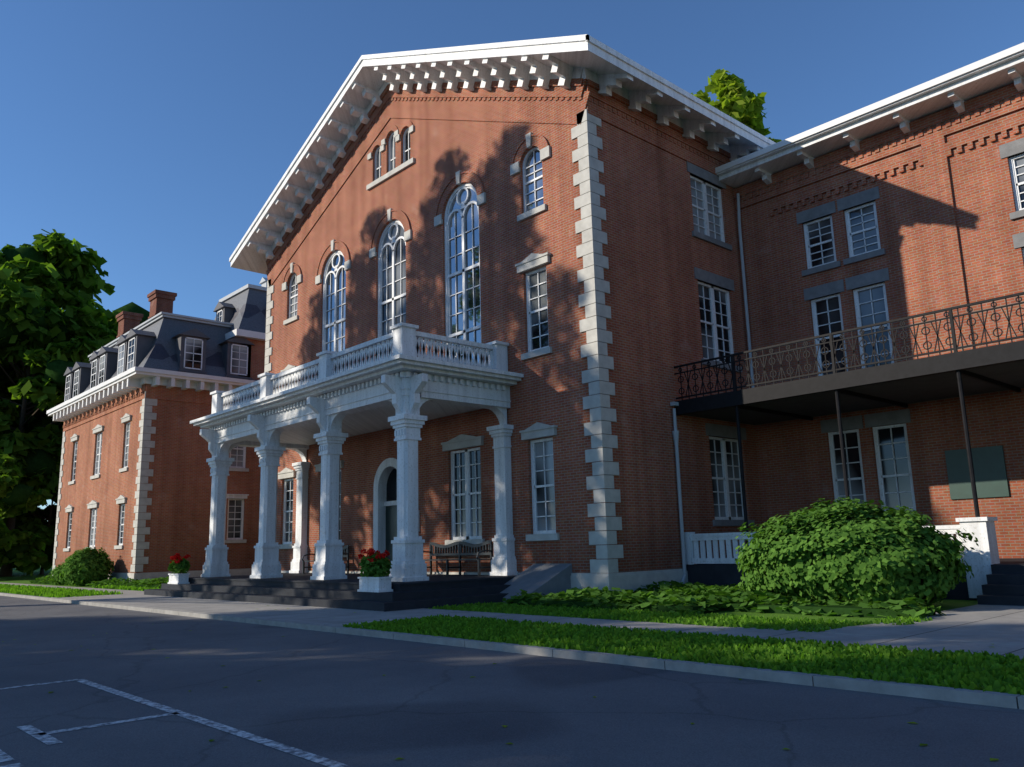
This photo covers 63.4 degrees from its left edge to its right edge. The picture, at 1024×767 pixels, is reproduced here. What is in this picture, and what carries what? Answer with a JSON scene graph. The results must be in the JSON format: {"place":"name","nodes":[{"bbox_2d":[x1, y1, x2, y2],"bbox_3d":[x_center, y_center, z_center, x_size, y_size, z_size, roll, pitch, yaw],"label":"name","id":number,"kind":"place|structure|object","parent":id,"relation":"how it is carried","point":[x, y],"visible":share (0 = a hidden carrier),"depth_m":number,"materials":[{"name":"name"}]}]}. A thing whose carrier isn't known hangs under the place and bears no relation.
{"place":"outdoors","nodes":[
{"label":"outdoors","id":0,"kind":"place"},
{"bbox_2d":[55,399,260,572],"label":"wing walls","id":1,"kind":"structure","parent":0,"point":[179,494],"depth_m":41.08,"materials":[{"name":"red brick"}]},
{"bbox_2d":[67,422,129,547],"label":"windows","id":2,"kind":"structure","parent":1,"relation":"in","point":[97,472],"depth_m":44.16,"materials":[{"name":"glass"}]},
{"bbox_2d":[52,391,156,571],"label":"trim","id":3,"kind":"structure","parent":1,"relation":"attached to","point":[143,501],"depth_m":39.56,"materials":[{"name":"beige stone"}]},
{"bbox_2d":[63,384,145,431],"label":"brick frieze","id":4,"kind":"object","parent":1,"relation":"attached to","point":[137,395],"visible":0.99,"depth_m":43.94,"materials":[{"name":"brick"}]},
{"bbox_2d":[46,366,258,421],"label":"wing cornice","id":5,"kind":"structure","parent":1,"relation":"attached to","point":[126,382],"depth_m":41.55,"materials":[{"name":"white wood"}]},
{"bbox_2d":[84,317,257,391],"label":"mansard roof","id":6,"kind":"structure","parent":1,"relation":"on","point":[161,354],"depth_m":42.21,"materials":[{"name":"tile"}]},
{"bbox_2d":[116,289,176,337],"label":"chimneys","id":7,"kind":"object","parent":6,"relation":"on","point":[160,300],"visible":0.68,"depth_m":45.94,"materials":[{"name":"brick"}]},
{"bbox_2d":[64,328,254,400],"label":"dormers","id":8,"kind":"object","parent":6,"relation":"attached to","point":[144,340],"visible":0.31,"depth_m":42.76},
{"bbox_2d":[64,337,247,401],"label":"window panes","id":9,"kind":"structure","parent":8,"relation":"in","point":[201,354],"depth_m":42.92,"materials":[{"name":"glass"}]},
{"bbox_2d":[65,338,246,400],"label":"dormer windows","id":10,"kind":"structure","parent":9,"relation":"in","point":[240,369],"depth_m":42.82,"materials":[{"name":"wood"}]},
{"bbox_2d":[88,312,233,358],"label":"roof trim","id":11,"kind":"structure","parent":6,"relation":"on","point":[152,320],"depth_m":43.33,"materials":[{"name":"grey metal"}]},
{"bbox_2d":[146,384,236,404],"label":"frieze","id":12,"kind":"object","parent":1,"relation":"attached to","point":[161,392],"visible":0.36,"depth_m":40.91,"materials":[{"name":"brick"}]},
{"bbox_2d":[225,446,248,542],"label":"windows","id":13,"kind":"structure","parent":1,"relation":"attached to","point":[234,454],"depth_m":42.12,"materials":[{"name":"white wood"}]},
{"bbox_2d":[226,446,248,539],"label":"wing frames","id":14,"kind":"structure","parent":1,"relation":"attached to","point":[241,497],"depth_m":42.18,"materials":[{"name":"white wood"}]},
{"bbox_2d":[215,288,266,332],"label":"mansard roof","id":15,"kind":"structure","parent":1,"relation":"on","point":[249,311],"depth_m":44.67,"materials":[{"name":"grey tile"}]},
{"bbox_2d":[213,302,234,322],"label":"tower dormers","id":16,"kind":"object","parent":15,"relation":"attached to","point":[228,309],"visible":0.13,"depth_m":45.30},
{"bbox_2d":[217,309,222,320],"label":"tower dormer sashes","id":17,"kind":"object","parent":16,"relation":"in","point":[220,316],"visible":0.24,"depth_m":45.44,"materials":[{"name":"white wood"}]},
{"bbox_2d":[219,277,267,301],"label":"roof trim","id":18,"kind":"structure","parent":15,"relation":"on","point":[263,283],"depth_m":45.96,"materials":[{"name":"white wood"}]},
{"bbox_2d":[237,338,264,387],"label":"tower walls","id":19,"kind":"structure","parent":0,"point":[256,353],"depth_m":43.79,"materials":[{"name":"red brick"}]},
{"bbox_2d":[225,329,265,340],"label":"tower cornice","id":20,"kind":"structure","parent":19,"relation":"attached to","point":[254,335],"depth_m":43.45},
{"bbox_2d":[144,573,516,611],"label":"portico platform steps","id":21,"kind":"structure","parent":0,"point":[439,590],"depth_m":20.88,"materials":[{"name":"grey stone"}]},
{"bbox_2d":[168,573,189,583],"bbox_3d":[-11.299,6.615,28.100,0.400,0.340,0.900,8,-15,-42],"label":"flower box","id":22,"kind":"object","parent":21,"relation":"on","point":[182,578],"visible":0.98,"depth_m":27.85,"materials":[{"name":"white paint"}]},
{"bbox_2d":[167,558,189,575],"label":"flower box leaves","id":23,"kind":"object","parent":22,"relation":"on","point":[183,566],"visible":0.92,"depth_m":27.94,"materials":[{"name":"green plant"}]},
{"bbox_2d":[170,553,190,563],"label":"geraniums","id":24,"kind":"object","parent":23,"relation":"on","point":[177,556],"visible":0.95,"depth_m":28.08,"materials":[{"name":"red plant"}]},
{"bbox_2d":[301,545,348,573],"bbox_3d":[-6.570,6.182,29.079,0.570,0.955,2.340,8,-15,-42],"label":"bench","id":25,"kind":"object","parent":21,"relation":"on","point":[345,552],"visible":0.31,"depth_m":28.69,"materials":[{"name":"paint"}]},
{"bbox_2d":[190,322,523,581],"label":"portico","id":26,"kind":"structure","parent":21,"relation":"on","point":[405,389],"depth_m":23.34,"materials":[{"name":"white paint"}]},
{"bbox_2d":[357,576,392,591],"bbox_3d":[-3.210,4.707,19.444,0.400,0.340,0.900,8,-15,-42],"label":"planter","id":27,"kind":"object","parent":26,"relation":"on","point":[375,584],"visible":0.95,"depth_m":19.21,"materials":[{"name":"white paint"}]},
{"bbox_2d":[359,552,391,576],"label":"flower box leaves","id":28,"kind":"object","parent":27,"relation":"on","point":[379,567],"visible":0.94,"depth_m":19.29,"materials":[{"name":"green plant"}]},
{"bbox_2d":[358,548,389,563],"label":"red flowers","id":29,"kind":"object","parent":28,"relation":"on","point":[370,551],"visible":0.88,"depth_m":19.49,"materials":[{"name":"red plant"}]},
{"bbox_2d":[423,540,492,575],"bbox_3d":[-1.700,5.033,23.867,0.570,0.955,2.890,8,-15,-42],"label":"bench","id":30,"kind":"object","parent":26,"relation":"on","point":[469,545],"visible":0.93,"depth_m":23.93,"materials":[{"name":"paint"}]},
{"bbox_2d":[0,565,1020,691],"bbox_3d":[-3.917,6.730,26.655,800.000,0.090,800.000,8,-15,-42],"label":"lawn","id":31,"kind":"structure","parent":0,"point":[17,576],"depth_m":15.45,"materials":[{"name":"green plant"}]},
{"bbox_2d":[0,380,10,390],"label":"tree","id":32,"kind":"object","parent":31,"relation":"on","point":[5,384],"visible":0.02,"depth_m":76.36,"materials":[{"name":"green plant"}]},
{"bbox_2d":[0,399,51,556],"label":"tree","id":33,"kind":"object","parent":31,"relation":"on","point":[8,410],"depth_m":62.64,"materials":[{"name":"green plant"}]},
{"bbox_2d":[0,452,52,570],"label":"tree","id":34,"kind":"object","parent":31,"relation":"on","point":[10,474],"depth_m":54.79,"materials":[{"name":"green plant"}]},
{"bbox_2d":[0,486,58,575],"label":"tree","id":35,"kind":"object","parent":31,"relation":"on","point":[33,524],"depth_m":66.63,"materials":[{"name":"green plant"}]},
{"bbox_2d":[49,561,67,584],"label":"bush","id":36,"kind":"object","parent":31,"relation":"on","point":[56,578],"depth_m":40.89,"materials":[{"name":"green plant"}]},
{"bbox_2d":[0,229,121,576],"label":"tree","id":37,"kind":"object","parent":31,"relation":"on","point":[43,286],"depth_m":63.60,"materials":[{"name":"green plant"}]},
{"bbox_2d":[0,299,149,431],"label":"tree","id":38,"kind":"object","parent":31,"relation":"on","point":[39,421],"depth_m":73.23,"materials":[{"name":"green plant"}]},
{"bbox_2d":[0,583,159,597],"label":"verge grass","id":39,"kind":"structure","parent":31,"relation":"on","point":[50,591],"depth_m":32.19,"materials":[{"name":"green plant"}]},
{"bbox_2d":[30,575,168,588],"bbox_3d":[-18.031,9.241,38.825,3.298,0.457,22.760,8,-15,-42],"label":"ground cover","id":40,"kind":"object","parent":31,"relation":"on","point":[154,582],"depth_m":36.96,"materials":[{"name":"green plant"}]},
{"bbox_2d":[59,546,114,586],"bbox_3d":[-20.263,8.710,39.529,2.361,1.853,2.690,8,-15,-42],"label":"small shrub","id":41,"kind":"object","parent":40,"relation":"on","point":[86,571],"depth_m":38.83,"materials":[{"name":"green plant"}]},
{"bbox_2d":[52,568,251,581],"bbox_3d":[-15.430,11.112,49.172,18.060,0.550,13.920,8,-15,-42],"label":"building foundation","id":42,"kind":"object","parent":31,"relation":"on","point":[140,576],"visible":0.07,"depth_m":39.31,"materials":[{"name":"grey stone"}]},
{"bbox_2d":[281,569,687,591],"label":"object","id":43,"kind":"object","parent":31,"relation":"on","point":[633,581],"visible":0.14,"depth_m":20.66,"materials":[{"name":"stone"}]},
{"bbox_2d":[264,109,623,572],"bbox_3d":[-3.984,-1.463,28.399,0.680,15.402,18.680,8,-15,-42],"label":"trim","id":44,"kind":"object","parent":43,"relation":"on","point":[590,251],"depth_m":22.57,"materials":[{"name":"beige stone"}]},
{"bbox_2d":[269,118,762,572],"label":"block walls","id":45,"kind":"structure","parent":43,"relation":"on","point":[655,252],"depth_m":23.87,"materials":[{"name":"brick"}]},
{"bbox_2d":[272,67,582,556],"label":"front frames","id":46,"kind":"structure","parent":45,"relation":"attached to","point":[387,466],"depth_m":26.51,"materials":[{"name":"white paint"}]},
{"bbox_2d":[386,505,396,561],"bbox_3d":[-3.752,5.098,27.169,0.070,2.200,1.340,8,-15,-42],"label":"front door","id":47,"kind":"structure","parent":46,"relation":"attached to","point":[391,522],"depth_m":27.44,"materials":[{"name":"grey wood"}]},
{"bbox_2d":[266,78,590,285],"bbox_3d":[-4.354,-7.824,29.456,0.160,6.094,18.963,8,-15,-42],"label":"brickwork","id":48,"kind":"object","parent":45,"relation":"attached to","point":[554,103],"visible":1,"depth_m":27.70,"materials":[{"name":"brick"}]},
{"bbox_2d":[229,34,774,274],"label":"roof cornice","id":49,"kind":"structure","parent":45,"relation":"on","point":[522,61],"depth_m":26.07,"materials":[{"name":"white paint"}]},
{"bbox_2d":[585,79,730,174],"bbox_3d":[9.423,-6.677,29.101,20.000,0.950,0.160,8,-15,-42],"label":"brickwork","id":50,"kind":"object","parent":45,"relation":"attached to","point":[616,112],"visible":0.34,"depth_m":24.26,"materials":[{"name":"brick"}]},
{"bbox_2d":[582,68,743,519],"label":"side frames","id":51,"kind":"structure","parent":45,"relation":"on","point":[587,74],"depth_m":25.14,"materials":[{"name":"white paint"}]},
{"bbox_2d":[690,179,742,516],"bbox_3d":[6.150,-1.182,25.136,1.800,10.520,0.001,8,-15,-42],"label":"side glass","id":52,"kind":"object","parent":51,"relation":"attached to","point":[727,359],"visible":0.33,"depth_m":25.00,"materials":[{"name":"glass"}]},
{"bbox_2d":[670,193,754,583],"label":"downspouts","id":53,"kind":"object","parent":45,"relation":"attached to","point":[675,432],"visible":0.82,"depth_m":22.72,"materials":[{"name":"grey metal"}]},
{"bbox_2d":[686,161,754,525],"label":"greystone","id":54,"kind":"structure","parent":45,"relation":"attached to","point":[718,430],"depth_m":25.11,"materials":[{"name":"grey stone"}]},
{"bbox_2d":[500,564,571,601],"bbox_3d":[0.431,4.998,20.841,1.700,0.850,1.400,8,-15,-42],"label":"cellar bulkhead","id":55,"kind":"object","parent":31,"relation":"on","point":[545,579],"visible":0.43,"depth_m":20.72,"materials":[{"name":"grey metal"}]},
{"bbox_2d":[429,602,932,631],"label":"lawn grass","id":56,"kind":"structure","parent":31,"relation":"on","point":[745,621],"depth_m":14.32,"materials":[{"name":"green plant"}]},
{"bbox_2d":[343,614,1023,694],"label":"verge grass","id":57,"kind":"structure","parent":31,"relation":"on","point":[901,662],"depth_m":9.83,"materials":[{"name":"green plant"}]},
{"bbox_2d":[502,580,946,618],"bbox_3d":[4.827,4.494,17.636,5.784,0.448,9.095,8,-15,-42],"label":"ground cover","id":58,"kind":"object","parent":31,"relation":"on","point":[700,594],"depth_m":15.92,"materials":[{"name":"green plant"}]},
{"bbox_2d":[674,292,1023,546],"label":"balcony railing","id":59,"kind":"object","parent":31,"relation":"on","point":[960,363],"visible":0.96,"depth_m":19.33,"materials":[{"name":"black metal"}]},
{"bbox_2d":[686,558,1023,599],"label":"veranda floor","id":60,"kind":"structure","parent":31,"relation":"on","point":[717,574],"depth_m":21.18,"materials":[{"name":"grey stone"}]},
{"bbox_2d":[684,517,999,597],"bbox_3d":[17.088,1.803,9.024,0.600,1.610,36.680,8,-15,-42],"label":"porch railing","id":61,"kind":"object","parent":60,"relation":"on","point":[981,558],"visible":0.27,"depth_m":17.05,"materials":[{"name":"white wood"}]},
{"bbox_2d":[735,497,978,605],"bbox_3d":[6.556,3.364,16.418,3.812,2.246,4.622,8,-15,-42],"label":"bush","id":62,"kind":"object","parent":31,"relation":"on","point":[898,576],"depth_m":15.22,"materials":[{"name":"green plant"}]},
{"bbox_2d":[737,108,1023,557],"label":"wing walls","id":63,"kind":"structure","parent":31,"relation":"on","point":[794,466],"depth_m":22.60,"materials":[{"name":"red brick"}]},
{"bbox_2d":[717,51,1023,187],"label":"bracketed cornice","id":64,"kind":"structure","parent":63,"relation":"attached to","point":[957,92],"depth_m":22.91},
{"bbox_2d":[715,42,1023,173],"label":"wing gutter","id":65,"kind":"object","parent":64,"relation":"attached to","point":[998,56],"visible":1,"depth_m":22.58,"materials":[{"name":"white metal"}]},
{"bbox_2d":[733,83,1023,352],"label":"brick trim","id":66,"kind":"structure","parent":63,"relation":"attached to","point":[928,133],"depth_m":22.34,"materials":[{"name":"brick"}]},
{"bbox_2d":[796,137,1023,432],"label":"window lintels","id":67,"kind":"structure","parent":63,"relation":"attached to","point":[1011,148],"depth_m":23.63,"materials":[{"name":"grey stone"}]},
{"bbox_2d":[803,153,1023,513],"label":"window frames","id":68,"kind":"structure","parent":63,"relation":"attached to","point":[1018,201],"depth_m":23.57,"materials":[{"name":"white wood"}]},
{"bbox_2d":[808,157,1023,513],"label":"wing glass","id":69,"kind":"object","parent":68,"relation":"in","point":[900,451],"visible":0.58,"depth_m":23.45,"materials":[{"name":"clear glass"}]},
{"bbox_2d":[945,445,1009,499],"bbox_3d":[11.664,2.245,20.820,0.050,1.250,1.350,8,-15,-42],"label":"plaque","id":70,"kind":"object","parent":63,"relation":"attached to","point":[990,472],"visible":1,"depth_m":20.74,"materials":[{"name":"green metal"}]},
{"bbox_2d":[0,596,1023,766],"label":"road asphalt","id":71,"kind":"structure","parent":0,"point":[339,697],"depth_m":7.42,"materials":[{"name":"grey asphalt"}]},
{"bbox_2d":[0,679,351,766],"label":"road markings","id":72,"kind":"object","parent":71,"relation":"on","point":[42,736],"visible":1,"depth_m":6.93,"materials":[{"name":"paint"}]},
{"bbox_2d":[2,605,1005,760],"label":"fallen leaves","id":73,"kind":"object","parent":71,"relation":"on","point":[991,759],"visible":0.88,"depth_m":6.57,"materials":[{"name":"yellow plant"}]},
{"bbox_2d":[0,592,1023,709],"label":"kerb","id":74,"kind":"structure","parent":71,"relation":"on","point":[987,698],"depth_m":9.43,"materials":[{"name":"concrete"}]},
{"bbox_2d":[0,582,1023,659],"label":"pavement","id":75,"kind":"structure","parent":0,"point":[995,629],"depth_m":13.46,"materials":[{"name":"concrete"}]},
{"bbox_2d":[977,564,1023,605],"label":"steps","id":76,"kind":"structure","parent":75,"relation":"on","point":[1004,585],"depth_m":15.79,"materials":[{"name":"grey stone"}]},
{"bbox_2d":[0,0,1023,508],"label":"sky","id":77,"kind":"structure","parent":0,"point":[153,135],"materials":[{"name":"blue"}]},
{"bbox_2d":[691,68,781,142],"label":"tree","id":78,"kind":"object","parent":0,"point":[738,101],"visible":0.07,"depth_m":48.65,"materials":[{"name":"green plant"}]},
{"bbox_2d":[686,361,1023,424],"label":"balcony floor","id":79,"kind":"structure","parent":0,"point":[928,388],"depth_m":20.89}
]}

